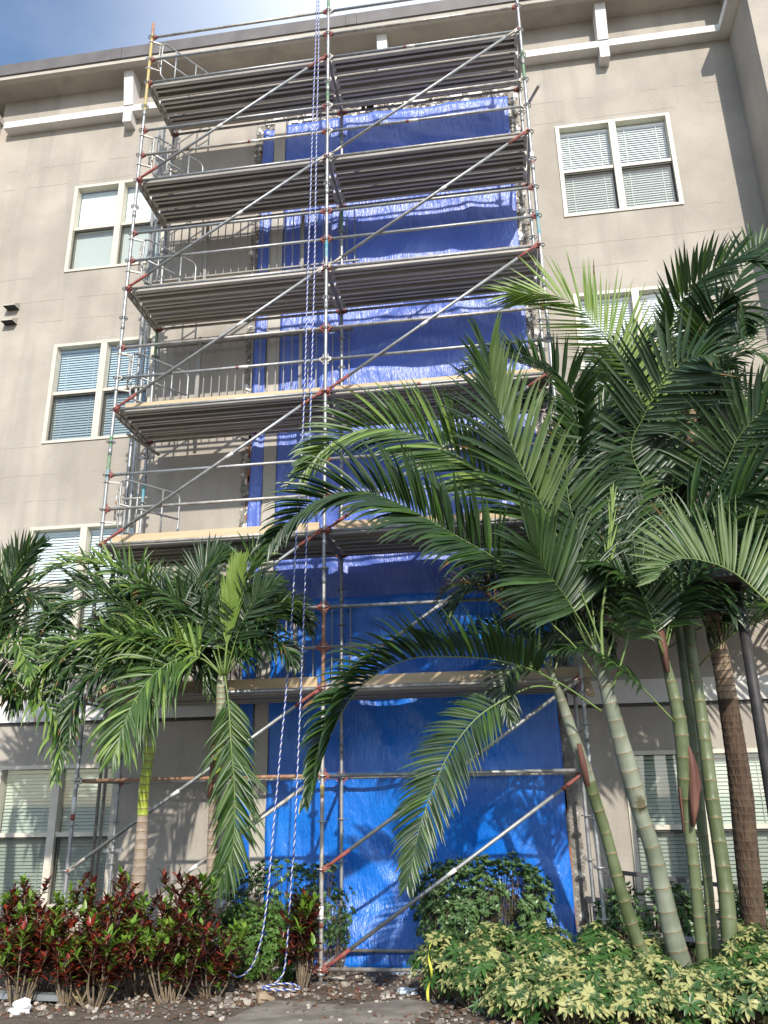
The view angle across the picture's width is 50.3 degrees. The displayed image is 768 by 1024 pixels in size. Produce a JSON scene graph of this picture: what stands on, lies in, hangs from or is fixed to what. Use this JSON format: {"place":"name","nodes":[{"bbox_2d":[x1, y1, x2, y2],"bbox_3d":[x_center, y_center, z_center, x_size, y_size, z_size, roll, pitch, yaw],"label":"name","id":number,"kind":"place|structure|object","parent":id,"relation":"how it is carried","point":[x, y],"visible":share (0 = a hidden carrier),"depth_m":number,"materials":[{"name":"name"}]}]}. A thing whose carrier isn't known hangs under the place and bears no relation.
{"place":"outdoors","nodes":[
{"label":"outdoors","id":0,"kind":"place"},
{"bbox_2d":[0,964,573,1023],"bbox_3d":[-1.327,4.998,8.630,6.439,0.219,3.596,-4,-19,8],"label":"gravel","id":1,"kind":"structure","parent":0,"point":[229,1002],"depth_m":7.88,"materials":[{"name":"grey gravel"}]},
{"bbox_2d":[221,998,433,1023],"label":"path","id":2,"kind":"structure","parent":0,"point":[399,1009],"depth_m":7.23,"materials":[{"name":"concrete"}]},
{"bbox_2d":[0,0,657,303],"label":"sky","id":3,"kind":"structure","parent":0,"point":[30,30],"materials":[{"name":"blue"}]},
{"bbox_2d":[328,976,342,980],"bbox_3d":[-0.545,5.177,9.068,0.200,0.050,0.100,-4,-19,8],"label":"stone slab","id":4,"kind":"object","parent":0,"point":[337,977],"depth_m":9.05,"materials":[{"name":"beige stone"}]},
{"bbox_2d":[0,902,762,1023],"bbox_3d":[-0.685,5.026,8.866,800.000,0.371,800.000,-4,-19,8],"label":"ground","id":5,"kind":"structure","parent":0,"point":[59,1017],"depth_m":7.67,"materials":[{"name":"soil"}]},
{"bbox_2d":[0,883,32,943],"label":"croton shrub","id":6,"kind":"object","parent":5,"relation":"on","point":[14,893],"visible":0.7,"depth_m":8.71,"materials":[{"name":"green plant"}]},
{"bbox_2d":[8,997,31,1014],"bbox_3d":[-3.320,4.522,7.442,0.225,0.190,0.153,-4,-19,8],"label":"paper scrap","id":7,"kind":"object","parent":5,"relation":"on","point":[23,1005],"visible":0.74,"depth_m":7.41,"materials":[{"name":"white paper"}]},
{"bbox_2d":[0,912,80,1006],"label":"croton shrub","id":8,"kind":"object","parent":5,"relation":"on","point":[25,955],"visible":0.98,"depth_m":7.86,"materials":[{"name":"green plant"}]},
{"bbox_2d":[0,528,83,789],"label":"palm tree","id":9,"kind":"object","parent":5,"relation":"on","point":[15,566],"visible":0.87,"depth_m":9.71,"materials":[{"name":"green plant"}]},
{"bbox_2d":[4,873,81,991],"bbox_3d":[-3.624,4.410,8.580,0.879,1.193,0.621,-4,-19,8],"label":"croton shrub","id":10,"kind":"object","parent":5,"relation":"on","point":[20,912],"visible":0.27,"depth_m":8.62,"materials":[{"name":"plant"}]},
{"bbox_2d":[0,990,87,1001],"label":"kerb edging","id":11,"kind":"object","parent":5,"relation":"on","point":[44,996],"visible":0.43,"depth_m":7.92,"materials":[{"name":"grey concrete"}]},
{"bbox_2d":[29,900,122,1006],"bbox_3d":[-3.089,4.287,7.940,1.086,0.930,0.608,-4,-19,8],"label":"croton shrub","id":12,"kind":"object","parent":5,"relation":"on","point":[95,916],"visible":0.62,"depth_m":7.93,"materials":[{"name":"red plant"}]},
{"bbox_2d":[56,923,144,1008],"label":"croton shrub","id":13,"kind":"object","parent":5,"relation":"on","point":[107,953],"visible":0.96,"depth_m":7.76,"materials":[{"name":"plant"}]},
{"bbox_2d":[64,865,143,997],"bbox_3d":[-2.881,4.309,8.425,0.881,1.245,0.679,-4,-19,8],"label":"croton shrub","id":14,"kind":"object","parent":5,"relation":"on","point":[89,898],"visible":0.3,"depth_m":8.45,"materials":[{"name":"plant"}]},
{"bbox_2d":[18,537,243,988],"bbox_3d":[-3.171,2.723,9.522,2.814,5.121,1.777,-4,-19,8],"label":"palm tree","id":15,"kind":"object","parent":5,"relation":"on","point":[67,728],"visible":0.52,"depth_m":9.55,"materials":[{"name":"green plant"}]},
{"bbox_2d":[107,885,170,997],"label":"croton shrub","id":16,"kind":"object","parent":5,"relation":"on","point":[143,917],"visible":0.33,"depth_m":8.36,"materials":[{"name":"red plant"}]},
{"bbox_2d":[123,907,213,1004],"bbox_3d":[-2.053,4.347,7.994,1.004,0.836,0.662,-4,-19,8],"label":"croton shrub","id":17,"kind":"object","parent":5,"relation":"on","point":[168,960],"visible":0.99,"depth_m":7.91,"materials":[{"name":"green plant"}]},
{"bbox_2d":[154,867,222,995],"bbox_3d":[-2.074,4.332,8.455,0.810,1.219,0.692,-4,-19,8],"label":"croton shrub","id":18,"kind":"object","parent":5,"relation":"on","point":[187,894],"visible":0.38,"depth_m":8.53,"materials":[{"name":"plant"}]},
{"bbox_2d":[66,532,319,988],"bbox_3d":[-2.185,2.610,9.404,2.762,5.213,1.771,-4,-19,8],"label":"palm tree","id":19,"kind":"object","parent":5,"relation":"on","point":[235,612],"visible":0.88,"depth_m":9.41,"materials":[{"name":"green plant"}]},
{"bbox_2d":[179,918,251,998],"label":"croton shrub","id":20,"kind":"object","parent":5,"relation":"on","point":[213,962],"visible":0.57,"depth_m":8.13,"materials":[{"name":"green plant"}]},
{"bbox_2d":[214,897,297,982],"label":"hedge shrub","id":21,"kind":"object","parent":5,"relation":"on","point":[268,956],"visible":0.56,"depth_m":8.99,"materials":[{"name":"green plant"}]},
{"bbox_2d":[255,991,274,1002],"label":"rock","id":22,"kind":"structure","parent":5,"relation":"on","point":[264,996],"depth_m":7.85,"materials":[{"name":"beige stone"}]},
{"bbox_2d":[222,858,356,976],"bbox_3d":[-1.130,4.740,9.628,1.638,1.276,0.729,-4,-19,8],"label":"hedge shrub","id":23,"kind":"object","parent":5,"relation":"on","point":[330,935],"visible":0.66,"depth_m":9.62,"materials":[{"name":"green plant"}]},
{"bbox_2d":[274,888,323,992],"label":"croton shrub","id":24,"kind":"object","parent":5,"relation":"on","point":[300,950],"visible":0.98,"depth_m":8.55,"materials":[{"name":"plant"}]},
{"bbox_2d":[62,0,609,984],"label":"scaffold","id":25,"kind":"object","parent":5,"relation":"on","point":[232,194],"visible":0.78,"depth_m":12.24,"materials":[{"name":"metal"}]},
{"bbox_2d":[212,0,318,990],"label":"rope","id":26,"kind":"object","parent":25,"relation":"hanging from","point":[265,987],"visible":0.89,"depth_m":9.77,"materials":[{"name":"grey fabric"}]},
{"bbox_2d":[0,0,767,960],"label":"apartment building","id":27,"kind":"structure","parent":5,"relation":"on","point":[648,120],"depth_m":13.43,"materials":[{"name":"beige paint"}]},
{"bbox_2d":[0,764,117,908],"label":"window","id":28,"kind":"structure","parent":27,"relation":"in","point":[48,826],"depth_m":11.41,"materials":[{"name":"grey glass"}]},
{"bbox_2d":[15,520,138,645],"bbox_3d":[-4.640,1.096,12.525,1.820,1.870,0.177,-4,-19,8],"label":"window","id":29,"kind":"structure","parent":27,"relation":"in","point":[85,531],"depth_m":12.73,"materials":[{"name":"white glass"}]},
{"bbox_2d":[41,335,154,443],"bbox_3d":[-4.695,-2.014,13.610,1.820,1.840,0.177,-4,-19,8],"label":"window","id":30,"kind":"structure","parent":27,"relation":"in","point":[104,346],"depth_m":13.67,"materials":[{"name":"white glass"}]},
{"bbox_2d":[64,175,168,272],"bbox_3d":[-4.750,-5.140,14.698,1.820,1.860,0.172,-4,-19,8],"label":"window","id":31,"kind":"structure","parent":27,"relation":"in","point":[102,222],"depth_m":14.77,"materials":[{"name":"white glass"}]},
{"bbox_2d":[131,607,355,684],"bbox_3d":[-2.005,1.973,11.588,3.290,1.270,0.275,-4,-19,8],"label":"balcony railing","id":32,"kind":"object","parent":27,"relation":"attached to","point":[294,638],"visible":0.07,"depth_m":11.38,"materials":[{"name":"grey metal"}]},
{"bbox_2d":[233,658,256,915],"bbox_3d":[-1.901,3.515,11.033,0.232,4.590,0.219,-4,-19,8],"label":"blue tarp","id":33,"kind":"object","parent":27,"relation":"attached to","point":[247,709],"visible":0.16,"depth_m":11.30,"materials":[{"name":"blue plastic"}]},
{"bbox_2d":[144,208,358,283],"bbox_3d":[-2.222,-4.435,13.839,3.680,1.260,0.275,-4,-19,8],"label":"balcony railing","id":34,"kind":"object","parent":27,"relation":"attached to","point":[302,237],"visible":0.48,"depth_m":13.70,"materials":[{"name":"grey metal"}]},
{"bbox_2d":[155,327,353,400],"bbox_3d":[-2.080,-2.025,12.983,3.280,1.740,0.275,-4,-19,8],"label":"balcony railing","id":35,"kind":"object","parent":27,"relation":"attached to","point":[198,365],"visible":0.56,"depth_m":13.02,"materials":[{"name":"grey metal"}]},
{"bbox_2d":[246,129,274,582],"bbox_3d":[-2.007,-2.716,13.298,0.250,8.849,0.068,-4,-19,8],"label":"blue tarp","id":36,"kind":"object","parent":27,"relation":"attached to","point":[255,485],"visible":0.48,"depth_m":13.13,"materials":[{"name":"blue plastic"}]},
{"bbox_2d":[273,96,535,599],"bbox_3d":[0.252,-2.914,12.951,3.959,8.922,0.177,-4,-19,8],"label":"blue tarp","id":37,"kind":"object","parent":27,"relation":"attached to","point":[382,574],"visible":0.34,"depth_m":13.10,"materials":[{"name":"blue plastic"}]},
{"bbox_2d":[264,590,576,967],"bbox_3d":[0.339,3.315,10.681,3.943,4.662,0.328,-4,-19,8],"label":"blue tarp","id":38,"kind":"object","parent":27,"relation":"attached to","point":[381,735],"visible":0.51,"depth_m":10.67,"materials":[{"name":"blue plastic"}]},
{"bbox_2d":[555,112,683,217],"bbox_3d":[3.849,-5.696,13.536,1.870,1.860,0.177,-4,-19,8],"label":"window","id":39,"kind":"structure","parent":27,"relation":"in","point":[652,120],"depth_m":13.57,"materials":[{"name":"white glass"}]},
{"bbox_2d":[573,282,703,399],"bbox_3d":[3.904,-2.571,12.446,1.870,1.840,0.177,-4,-19,8],"label":"window","id":40,"kind":"structure","parent":27,"relation":"in","point":[634,294],"depth_m":12.68,"materials":[{"name":"white glass"}]},
{"bbox_2d":[607,489,751,619],"bbox_3d":[3.959,0.540,11.361,1.870,1.870,0.177,-4,-19,8],"label":"window","id":41,"kind":"structure","parent":27,"relation":"in","point":[608,616],"depth_m":10.95,"materials":[{"name":"white"}]},
{"bbox_2d":[627,748,767,908],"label":"window","id":42,"kind":"structure","parent":27,"relation":"in","point":[668,828],"depth_m":10.27,"materials":[{"name":"grey glass"}]},
{"bbox_2d":[391,972,417,974],"bbox_3d":[0.209,5.328,9.443,0.374,0.036,0.148,-1,-19,-1],"label":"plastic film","id":43,"kind":"object","parent":5,"relation":"on","point":[401,973],"visible":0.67,"depth_m":9.43,"materials":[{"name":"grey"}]},
{"bbox_2d":[397,987,417,994],"bbox_3d":[0.235,4.831,8.237,0.231,0.082,0.156,-4,-19,8],"label":"plaster scrap","id":44,"kind":"object","parent":5,"relation":"on","point":[404,990],"visible":0.83,"depth_m":8.20,"materials":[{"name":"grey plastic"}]},
{"bbox_2d":[406,929,471,1000],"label":"schefflera shrub","id":45,"kind":"object","parent":5,"relation":"on","point":[444,949],"visible":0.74,"depth_m":7.95,"materials":[{"name":"green plant"}]},
{"bbox_2d":[426,943,432,1000],"bbox_3d":[0.437,4.479,7.775,0.073,0.685,0.262,-4,-19,8],"label":"caution tape","id":46,"kind":"object","parent":45,"relation":"hanging from","point":[427,990],"visible":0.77,"depth_m":7.79,"materials":[{"name":"yellow plastic"}]},
{"bbox_2d":[436,939,521,1015],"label":"schefflera shrub","id":47,"kind":"object","parent":5,"relation":"on","point":[474,973],"visible":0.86,"depth_m":7.42,"materials":[{"name":"green plant"}]},
{"bbox_2d":[409,850,557,973],"bbox_3d":[1.139,4.611,9.415,1.712,1.315,0.734,-4,-19,8],"label":"hedge shrub","id":48,"kind":"object","parent":5,"relation":"on","point":[483,904],"visible":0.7,"depth_m":9.32,"materials":[{"name":"green plant"}]},
{"bbox_2d":[463,921,518,986],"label":"schefflera shrub","id":49,"kind":"object","parent":5,"relation":"on","point":[490,935],"visible":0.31,"depth_m":8.36,"materials":[{"name":"green plant"}]},
{"bbox_2d":[251,310,747,968],"bbox_3d":[1.429,1.321,8.785,5.332,7.139,2.552,-4,-19,8],"label":"palm tree","id":50,"kind":"object","parent":5,"relation":"on","point":[549,574],"visible":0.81,"depth_m":8.75,"materials":[{"name":"green plant"}]},
{"bbox_2d":[477,957,557,1023],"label":"schefflera shrub","id":51,"kind":"object","parent":5,"relation":"on","point":[510,990],"visible":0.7,"depth_m":6.92,"materials":[{"name":"green plant"}]},
{"bbox_2d":[390,328,648,963],"bbox_3d":[1.416,1.153,8.991,2.648,7.611,1.835,-4,-19,8],"label":"palm tree","id":52,"kind":"object","parent":5,"relation":"on","point":[508,704],"visible":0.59,"depth_m":8.41,"materials":[{"name":"green plant"}]},
{"bbox_2d":[503,936,577,1006],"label":"schefflera shrub","id":53,"kind":"object","parent":5,"relation":"on","point":[549,956],"visible":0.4,"depth_m":7.68,"materials":[{"name":"green plant"}]},
{"bbox_2d":[515,920,576,968],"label":"schefflera shrub","id":54,"kind":"object","parent":5,"relation":"on","point":[535,932],"visible":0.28,"depth_m":8.52,"materials":[{"name":"green plant"}]},
{"bbox_2d":[518,965,615,1023],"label":"schefflera shrub","id":55,"kind":"object","parent":5,"relation":"on","point":[577,1000],"visible":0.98,"depth_m":6.60,"materials":[{"name":"green plant"}]},
{"bbox_2d":[552,951,630,1022],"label":"schefflera shrub","id":56,"kind":"object","parent":5,"relation":"on","point":[589,969],"visible":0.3,"depth_m":7.16,"materials":[{"name":"green plant"}]},
{"bbox_2d":[568,918,621,957],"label":"schefflera shrub","id":57,"kind":"object","parent":5,"relation":"on","point":[596,926],"visible":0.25,"depth_m":8.61,"materials":[{"name":"green plant"}]},
{"bbox_2d":[568,931,645,980],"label":"schefflera shrub","id":58,"kind":"object","parent":5,"relation":"on","point":[601,946],"visible":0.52,"depth_m":7.84,"materials":[{"name":"green plant"}]},
{"bbox_2d":[481,249,767,962],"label":"palm tree","id":59,"kind":"object","parent":5,"relation":"on","point":[659,438],"visible":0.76,"depth_m":9.56,"materials":[{"name":"green plant"}]},
{"bbox_2d":[587,970,677,1023],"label":"schefflera shrub","id":60,"kind":"object","parent":5,"relation":"on","point":[627,997],"visible":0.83,"depth_m":6.59,"materials":[{"name":"green plant"}]},
{"bbox_2d":[624,931,667,979],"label":"schefflera shrub","id":61,"kind":"object","parent":5,"relation":"on","point":[657,946],"visible":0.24,"depth_m":8.18,"materials":[{"name":"green plant"}]},
{"bbox_2d":[592,881,708,964],"bbox_3d":[2.991,4.653,9.158,1.300,1.008,0.508,-4,-19,8],"label":"hedge shrub","id":62,"kind":"object","parent":5,"relation":"on","point":[616,918],"visible":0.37,"depth_m":9.12,"materials":[{"name":"green plant"}]},
{"bbox_2d":[546,467,767,965],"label":"palm tree","id":63,"kind":"object","parent":5,"relation":"on","point":[687,543],"visible":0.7,"depth_m":8.43,"materials":[{"name":"green plant"}]},
{"bbox_2d":[627,953,688,1010],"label":"schefflera shrub","id":64,"kind":"object","parent":5,"relation":"on","point":[656,968],"visible":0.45,"depth_m":7.22,"materials":[{"name":"green plant"}]},
{"bbox_2d":[571,221,767,937],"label":"palm tree","id":65,"kind":"object","parent":5,"relation":"on","point":[745,839],"visible":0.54,"depth_m":9.92,"materials":[{"name":"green plant"}]},
{"bbox_2d":[642,931,721,952],"bbox_3d":[3.377,4.815,8.833,1.131,0.512,0.090,-4,-19,8],"label":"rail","id":66,"kind":"object","parent":5,"relation":"on","point":[689,938],"visible":0.1,"depth_m":8.86,"materials":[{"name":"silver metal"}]},
{"bbox_2d":[602,868,767,963],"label":"ramp railing","id":67,"kind":"object","parent":5,"relation":"on","point":[645,875],"visible":0.19,"depth_m":9.53,"materials":[{"name":"grey metal"}]},
{"bbox_2d":[648,972,735,1023],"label":"schefflera shrub","id":68,"kind":"object","parent":5,"relation":"on","point":[686,992],"visible":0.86,"depth_m":6.53,"materials":[{"name":"green plant"}]},
{"bbox_2d":[631,354,767,957],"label":"palm tree","id":69,"kind":"object","parent":5,"relation":"on","point":[707,876],"visible":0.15,"depth_m":8.96,"materials":[{"name":"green plant"}]},
{"bbox_2d":[682,956,760,1021],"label":"schefflera shrub","id":70,"kind":"object","parent":5,"relation":"on","point":[717,971],"visible":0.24,"depth_m":7.09,"materials":[{"name":"green plant"}]},
{"bbox_2d":[692,568,767,813],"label":"street lamp","id":71,"kind":"object","parent":5,"relation":"on","point":[728,578],"visible":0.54,"depth_m":8.25,"materials":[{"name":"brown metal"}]},
{"bbox_2d":[712,965,767,1023],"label":"schefflera shrub","id":72,"kind":"object","parent":5,"relation":"on","point":[750,1002],"visible":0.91,"depth_m":6.53,"materials":[{"name":"green plant"}]},
{"bbox_2d":[716,882,767,925],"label":"hedge shrub","id":73,"kind":"object","parent":5,"relation":"on","point":[737,904],"visible":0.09,"depth_m":9.02,"materials":[{"name":"green plant"}]},
{"bbox_2d":[719,919,767,956],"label":"schefflera shrub","id":74,"kind":"object","parent":5,"relation":"on","point":[740,924],"visible":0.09,"depth_m":8.42,"materials":[{"name":"green plant"}]},
{"bbox_2d":[721,922,767,970],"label":"schefflera shrub","id":75,"kind":"object","parent":5,"relation":"on","point":[733,950],"visible":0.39,"depth_m":7.81,"materials":[{"name":"green plant"}]},
{"bbox_2d":[733,945,767,1006],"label":"schefflera shrub","id":76,"kind":"object","parent":5,"relation":"on","point":[757,956],"visible":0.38,"depth_m":7.18,"materials":[{"name":"green plant"}]}
]}

